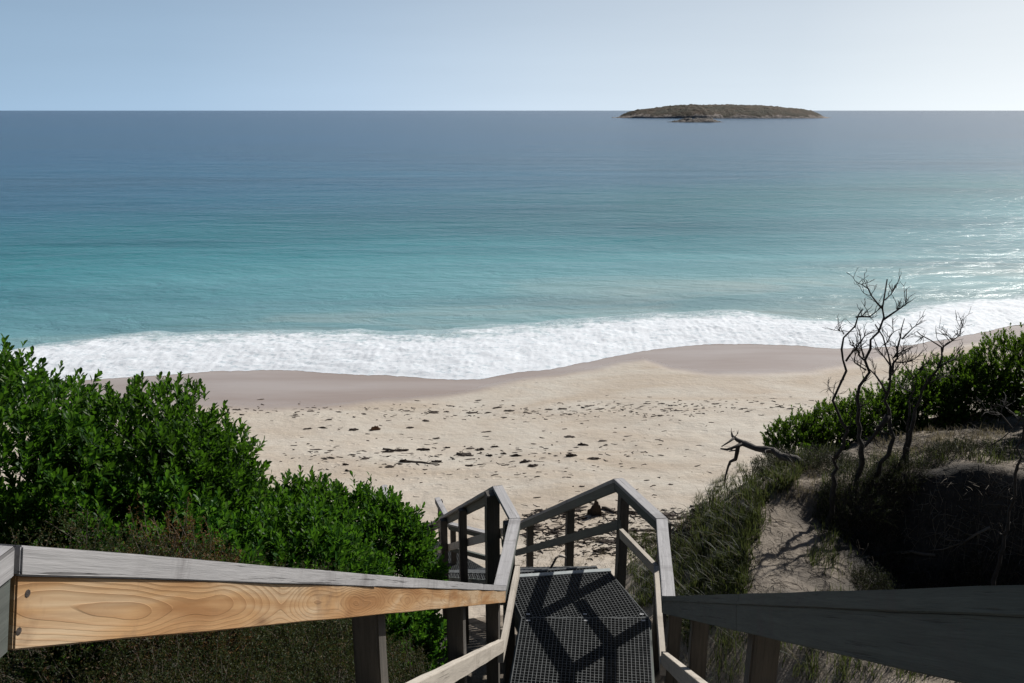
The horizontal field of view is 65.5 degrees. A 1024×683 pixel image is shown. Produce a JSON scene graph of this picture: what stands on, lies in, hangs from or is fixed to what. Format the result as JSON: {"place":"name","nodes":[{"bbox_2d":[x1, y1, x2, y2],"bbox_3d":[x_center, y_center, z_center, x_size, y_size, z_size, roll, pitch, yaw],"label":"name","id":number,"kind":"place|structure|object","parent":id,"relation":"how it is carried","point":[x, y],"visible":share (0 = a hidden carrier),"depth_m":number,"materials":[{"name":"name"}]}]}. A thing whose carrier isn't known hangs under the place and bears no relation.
{"place":"outdoors","nodes":[
{"label":"outdoors","id":0,"kind":"place"},
{"bbox_2d":[0,111,1023,349],"bbox_3d":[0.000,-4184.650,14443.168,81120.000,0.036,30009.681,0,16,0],"label":"sea","id":1,"kind":"structure","parent":0,"point":[117,222],"depth_m":85.16,"materials":[{"name":"liquid"}]},
{"bbox_2d":[0,294,1023,382],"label":"surf foam","id":2,"kind":"object","parent":1,"relation":"on","point":[484,351],"visible":0.92,"depth_m":38.50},
{"bbox_2d":[671,117,720,121],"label":"rock islet","id":3,"kind":"object","parent":1,"relation":"in","point":[708,119],"visible":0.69,"depth_m":756.60,"materials":[{"name":"grey stone"}]},
{"bbox_2d":[0,324,1023,617],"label":"beach","id":4,"kind":"structure","parent":0,"point":[722,376],"depth_m":28.21,"materials":[{"name":"beige sand"}]},
{"bbox_2d":[369,426,380,430],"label":"seaweed","id":5,"kind":"object","parent":4,"relation":"on","point":[374,428],"visible":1,"depth_m":27.50,"materials":[{"name":"brown plant"}]},
{"bbox_2d":[390,449,408,451],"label":"seaweed","id":6,"kind":"object","parent":4,"relation":"on","point":[396,450],"visible":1,"depth_m":25.47,"materials":[{"name":"black plant"}]},
{"bbox_2d":[398,459,411,462],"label":"seaweed","id":7,"kind":"object","parent":4,"relation":"on","point":[403,460],"visible":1,"depth_m":24.49,"materials":[{"name":"black plant"}]},
{"bbox_2d":[416,448,429,450],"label":"seaweed","id":8,"kind":"object","parent":4,"relation":"on","point":[422,449],"visible":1,"depth_m":25.64,"materials":[{"name":"black plant"}]},
{"bbox_2d":[408,459,439,464],"bbox_3d":[-2.714,3.686,24.376,1.031,0.244,0.226,4,17,12],"label":"driftwood stick","id":9,"kind":"object","parent":4,"relation":"on","point":[424,462],"visible":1,"depth_m":24.46,"materials":[{"name":"grey wood"}]},
{"bbox_2d":[457,452,471,455],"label":"seaweed","id":10,"kind":"object","parent":4,"relation":"on","point":[464,454],"visible":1,"depth_m":25.15,"materials":[{"name":"black plant"}]},
{"bbox_2d":[228,395,813,516],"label":"seaweed flecks","id":11,"kind":"object","parent":4,"relation":"on","point":[529,448],"visible":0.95,"depth_m":26.67,"materials":[{"name":"brown plant"}]},
{"bbox_2d":[545,531,560,534],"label":"seaweed","id":12,"kind":"object","parent":4,"relation":"on","point":[553,532],"visible":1,"depth_m":19.31,"materials":[{"name":"brown plant"}]},
{"bbox_2d":[554,519,576,529],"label":"driftwood branch","id":13,"kind":"object","parent":4,"relation":"on","point":[561,526],"visible":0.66,"depth_m":19.63,"materials":[{"name":"grey wood"}]},
{"bbox_2d":[565,453,577,456],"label":"seaweed","id":14,"kind":"object","parent":4,"relation":"on","point":[570,455],"visible":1,"depth_m":24.58,"materials":[{"name":"black plant"}]},
{"bbox_2d":[575,515,585,519],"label":"seaweed","id":15,"kind":"object","parent":4,"relation":"on","point":[581,517],"visible":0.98,"depth_m":20.13,"materials":[{"name":"brown plant"}]},
{"bbox_2d":[587,501,601,515],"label":"seaweed","id":16,"kind":"object","parent":4,"relation":"on","point":[595,509],"visible":0.99,"depth_m":20.29,"materials":[{"name":"brown plant"}]},
{"bbox_2d":[595,539,613,542],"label":"seaweed","id":17,"kind":"object","parent":4,"relation":"on","point":[605,540],"visible":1,"depth_m":18.75,"materials":[{"name":"brown plant"}]},
{"bbox_2d":[521,504,707,568],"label":"wrack litter","id":18,"kind":"object","parent":4,"relation":"on","point":[603,515],"visible":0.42,"depth_m":19.14,"materials":[{"name":"brown plant"}]},
{"bbox_2d":[602,506,636,513],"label":"driftwood branch","id":19,"kind":"object","parent":4,"relation":"on","point":[608,509],"visible":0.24,"depth_m":20.45,"materials":[{"name":"grey plant"}]},
{"bbox_2d":[662,512,676,517],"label":"seaweed","id":20,"kind":"object","parent":4,"relation":"on","point":[667,514],"visible":0.76,"depth_m":20.03,"materials":[{"name":"brown plant"}]},
{"bbox_2d":[0,410,1023,682],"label":"dune","id":21,"kind":"structure","parent":0,"point":[800,544],"depth_m":8.70,"materials":[{"name":"beige sand"}]},
{"bbox_2d":[0,334,151,550],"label":"coastal shrub","id":22,"kind":"object","parent":21,"relation":"on","point":[80,435],"visible":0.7,"depth_m":5.36,"materials":[{"name":"green plant"}]},
{"bbox_2d":[0,450,268,682],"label":"coastal shrub","id":23,"kind":"object","parent":21,"relation":"on","point":[141,487],"visible":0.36,"depth_m":5.44,"materials":[{"name":"green plant"}]},
{"bbox_2d":[0,371,286,557],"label":"coastal shrub","id":24,"kind":"object","parent":21,"relation":"on","point":[173,422],"visible":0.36,"depth_m":6.07,"materials":[{"name":"green plant"}]},
{"bbox_2d":[0,486,336,682],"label":"heath shrub","id":25,"kind":"object","parent":21,"relation":"on","point":[102,653],"visible":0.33,"depth_m":4.01,"materials":[{"name":"green plant"}]},
{"bbox_2d":[92,493,260,682],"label":"heath shrub","id":26,"kind":"object","parent":21,"relation":"on","point":[186,556],"visible":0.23,"depth_m":4.36,"materials":[{"name":"green plant"}]},
{"bbox_2d":[54,631,314,682],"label":"heath shrub","id":27,"kind":"object","parent":21,"relation":"on","point":[151,672],"visible":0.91,"depth_m":3.64,"materials":[{"name":"green plant"}]},
{"bbox_2d":[117,412,267,517],"bbox_3d":[-2.938,1.436,7.118,1.568,1.878,1.699,15,22,42],"label":"coastal shrub","id":28,"kind":"object","parent":21,"relation":"on","point":[131,459],"depth_m":6.68,"materials":[{"name":"green plant"}]},
{"bbox_2d":[122,398,269,562],"bbox_3d":[-2.634,1.583,6.756,1.368,2.352,1.672,0,16,0],"label":"coastal shrub","id":29,"kind":"object","parent":21,"relation":"on","point":[183,463],"visible":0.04,"depth_m":6.34,"materials":[{"name":"green plant"}]},
{"bbox_2d":[180,646,335,682],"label":"heath shrub","id":30,"kind":"object","parent":21,"relation":"on","point":[274,673],"visible":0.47,"depth_m":3.93,"materials":[{"name":"green plant"}]},
{"bbox_2d":[176,621,341,682],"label":"heath shrub","id":31,"kind":"object","parent":21,"relation":"on","point":[310,649],"visible":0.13,"depth_m":4.87,"materials":[{"name":"green plant"}]},
{"bbox_2d":[154,547,412,682],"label":"heath shrub","id":32,"kind":"object","parent":21,"relation":"on","point":[322,637],"visible":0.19,"depth_m":4.64,"materials":[{"name":"green plant"}]},
{"bbox_2d":[200,469,396,631],"bbox_3d":[-1.982,1.914,6.300,2.237,1.750,1.921,0,16,0],"label":"coastal shrub","id":33,"kind":"object","parent":21,"relation":"on","point":[340,542],"visible":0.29,"depth_m":6.30,"materials":[{"name":"green plant"}]},
{"bbox_2d":[253,618,386,682],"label":"heath shrub","id":34,"kind":"object","parent":21,"relation":"on","point":[343,635],"visible":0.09,"depth_m":5.26,"materials":[{"name":"green plant"}]},
{"bbox_2d":[268,464,372,563],"bbox_3d":[-1.871,1.980,7.403,1.321,1.670,1.320,0,16,0],"label":"coastal shrub","id":35,"kind":"object","parent":21,"relation":"on","point":[298,484],"visible":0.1,"depth_m":7.27,"materials":[{"name":"green plant"}]},
{"bbox_2d":[286,501,393,575],"bbox_3d":[-1.777,2.409,7.415,1.506,2.037,1.562,-15,22,-43],"label":"coastal shrub","id":36,"kind":"object","parent":21,"relation":"on","point":[324,550],"depth_m":7.08,"materials":[{"name":"green plant"}]},
{"bbox_2d":[276,627,414,682],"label":"heath shrub","id":37,"kind":"object","parent":21,"relation":"on","point":[339,668],"visible":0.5,"depth_m":4.54,"materials":[{"name":"green plant"}]},
{"bbox_2d":[320,470,450,620],"bbox_3d":[-1.284,2.048,7.637,1.554,1.720,1.573,5,17,16],"label":"coastal shrub","id":38,"kind":"object","parent":21,"relation":"on","point":[398,527],"visible":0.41,"depth_m":7.42,"materials":[{"name":"green plant"}]},
{"bbox_2d":[387,628,439,682],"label":"heath shrub","id":39,"kind":"object","parent":21,"relation":"on","point":[420,659],"visible":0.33,"depth_m":5.91,"materials":[{"name":"green plant"}]},
{"bbox_2d":[385,566,447,682],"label":"coastal shrub","id":40,"kind":"object","parent":21,"relation":"on","point":[426,627],"visible":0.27,"depth_m":6.74,"materials":[{"name":"green plant"}]},
{"bbox_2d":[0,478,1023,682],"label":"timber staircase","id":41,"kind":"structure","parent":21,"relation":"on","point":[569,621],"depth_m":2.24,"materials":[{"name":"grey wood"}]},
{"bbox_2d":[549,554,566,568],"bbox_3d":[0.484,2.477,8.800,0.282,0.239,0.033,-9,19,-29],"label":"bent stick","id":42,"kind":"object","parent":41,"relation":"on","point":[556,557],"visible":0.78,"depth_m":8.77,"materials":[{"name":"grey wood"}]},
{"bbox_2d":[626,437,836,640],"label":"dune grass","id":43,"kind":"structure","parent":21,"relation":"on","point":[702,585],"depth_m":9.09,"materials":[{"name":"green plant"}]},
{"bbox_2d":[720,428,806,481],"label":"dead branch","id":44,"kind":"object","parent":21,"relation":"on","point":[784,456],"visible":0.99,"depth_m":10.49,"materials":[{"name":"grey wood"}]},
{"bbox_2d":[519,406,1010,566],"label":"dry grass","id":45,"kind":"structure","parent":21,"relation":"on","point":[941,435],"depth_m":10.68,"materials":[{"name":"green plant"}]},
{"bbox_2d":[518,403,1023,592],"bbox_3d":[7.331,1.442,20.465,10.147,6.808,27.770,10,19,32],"label":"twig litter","id":46,"kind":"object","parent":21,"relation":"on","point":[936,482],"visible":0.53,"depth_m":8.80,"materials":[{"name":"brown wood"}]},
{"bbox_2d":[743,444,811,475],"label":"heath shrub","id":47,"kind":"object","parent":21,"relation":"on","point":[769,463],"visible":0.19,"depth_m":10.73,"materials":[{"name":"green plant"}]},
{"bbox_2d":[760,405,837,454],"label":"coastal shrub","id":48,"kind":"object","parent":21,"relation":"on","point":[786,437],"visible":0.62,"depth_m":12.05,"materials":[{"name":"green plant"}]},
{"bbox_2d":[791,439,866,475],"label":"heath shrub","id":49,"kind":"object","parent":21,"relation":"on","point":[821,458],"visible":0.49,"depth_m":9.92,"materials":[{"name":"green plant"}]},
{"bbox_2d":[795,389,877,451],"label":"coastal shrub","id":50,"kind":"object","parent":21,"relation":"on","point":[825,409],"visible":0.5,"depth_m":12.06,"materials":[{"name":"green plant"}]},
{"bbox_2d":[821,294,883,529],"bbox_3d":[3.688,0.885,8.865,0.595,3.041,0.886,8,18,26],"label":"dead tree","id":51,"kind":"object","parent":21,"relation":"on","point":[829,517],"visible":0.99,"depth_m":8.73,"materials":[{"name":"wood"}]},
{"bbox_2d":[682,431,1023,682],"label":"tussock grass","id":52,"kind":"structure","parent":21,"relation":"on","point":[813,563],"depth_m":8.18,"materials":[{"name":"green plant"}]},
{"bbox_2d":[813,457,909,536],"bbox_3d":[3.991,1.835,9.161,1.047,1.094,0.935,9,19,29],"label":"heath shrub","id":53,"kind":"object","parent":21,"relation":"on","point":[870,471],"visible":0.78,"depth_m":8.97,"materials":[{"name":"green plant"}]},
{"bbox_2d":[842,558,896,590],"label":"heath shrub","id":54,"kind":"object","parent":21,"relation":"on","point":[876,585],"visible":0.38,"depth_m":8.11,"materials":[{"name":"green plant"}]},
{"bbox_2d":[821,542,934,568],"bbox_3d":[3.874,2.344,8.682,1.650,0.435,0.406,-7,18,-22],"label":"exposed root","id":55,"kind":"object","parent":21,"relation":"on","point":[920,553],"visible":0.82,"depth_m":8.86,"materials":[{"name":"brown wood"}]},
{"bbox_2d":[830,376,927,443],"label":"coastal shrub","id":56,"kind":"object","parent":21,"relation":"on","point":[868,395],"visible":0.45,"depth_m":11.92,"materials":[{"name":"green plant"}]},
{"bbox_2d":[844,268,914,521],"bbox_3d":[3.907,0.702,8.892,1.094,3.176,0.485,-7,18,-22],"label":"dead tree","id":57,"kind":"object","parent":21,"relation":"on","point":[861,465],"visible":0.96,"depth_m":8.72,"materials":[{"name":"wood"}]},
{"bbox_2d":[841,507,917,574],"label":"heath shrub","id":58,"kind":"object","parent":21,"relation":"on","point":[869,544],"visible":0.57,"depth_m":8.95,"materials":[{"name":"green plant"}]},
{"bbox_2d":[852,312,926,508],"bbox_3d":[4.198,0.857,8.938,0.683,2.519,0.590,0,16,0],"label":"dead tree","id":59,"kind":"object","parent":21,"relation":"on","point":[886,419],"visible":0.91,"depth_m":8.89,"materials":[{"name":"wood"}]},
{"bbox_2d":[864,449,939,500],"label":"heath shrub","id":60,"kind":"object","parent":21,"relation":"on","point":[910,465],"visible":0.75,"depth_m":9.08,"materials":[{"name":"green plant"}]},
{"bbox_2d":[893,345,938,467],"bbox_3d":[4.565,0.819,9.163,0.445,1.822,0.994,7,18,23],"label":"dead tree","id":61,"kind":"object","parent":21,"relation":"on","point":[907,424],"visible":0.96,"depth_m":9.06,"materials":[{"name":"wood"}]},
{"bbox_2d":[864,364,974,431],"bbox_3d":[6.282,1.029,12.233,1.561,1.392,1.532,-11,20,-34],"label":"coastal shrub","id":62,"kind":"object","parent":21,"relation":"on","point":[924,414],"visible":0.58,"depth_m":11.83,"materials":[{"name":"green plant"}]},
{"bbox_2d":[904,308,971,466],"bbox_3d":[4.809,0.695,9.025,0.695,2.163,0.824,0,16,0],"label":"dead tree","id":63,"kind":"object","parent":21,"relation":"on","point":[913,420],"visible":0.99,"depth_m":8.99,"materials":[{"name":"wood"}]},
{"bbox_2d":[929,526,990,552],"bbox_3d":[4.912,2.154,8.765,0.556,0.382,0.238,0,16,0],"label":"exposed root","id":64,"kind":"object","parent":21,"relation":"on","point":[974,535],"visible":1,"depth_m":8.71,"materials":[{"name":"wood"}]},
{"bbox_2d":[915,434,1010,466],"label":"heath shrub","id":65,"kind":"object","parent":21,"relation":"on","point":[951,446],"visible":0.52,"depth_m":9.34,"materials":[{"name":"green plant"}]},
{"bbox_2d":[906,346,1023,427],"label":"coastal shrub","id":66,"kind":"object","parent":21,"relation":"on","point":[960,371],"visible":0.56,"depth_m":11.72,"materials":[{"name":"green plant"}]},
{"bbox_2d":[947,322,1023,415],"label":"coastal shrub","id":67,"kind":"object","parent":21,"relation":"on","point":[1017,347],"visible":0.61,"depth_m":11.81,"materials":[{"name":"green plant"}]},
{"bbox_2d":[973,394,1023,585],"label":"dead branch","id":68,"kind":"object","parent":21,"relation":"on","point":[1001,551],"visible":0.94,"depth_m":7.42,"materials":[{"name":"wood"}]},
{"bbox_2d":[1002,322,1023,395],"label":"coastal shrub","id":69,"kind":"object","parent":21,"relation":"on","point":[1015,381],"visible":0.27,"depth_m":11.93,"materials":[{"name":"green plant"}]},
{"bbox_2d":[1015,365,1023,420],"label":"coastal shrub","id":70,"kind":"object","parent":21,"relation":"on","point":[1022,398],"visible":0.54,"depth_m":10.43,"materials":[{"name":"green plant"}]},
{"bbox_2d":[0,0,1023,110],"label":"sky","id":71,"kind":"structure","parent":0,"point":[56,55],"materials":[{"name":"blue"}]},
{"bbox_2d":[612,104,828,117],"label":"island","id":72,"kind":"structure","parent":0,"point":[717,111],"depth_m":1146.13,"materials":[{"name":"stone"}]}
]}

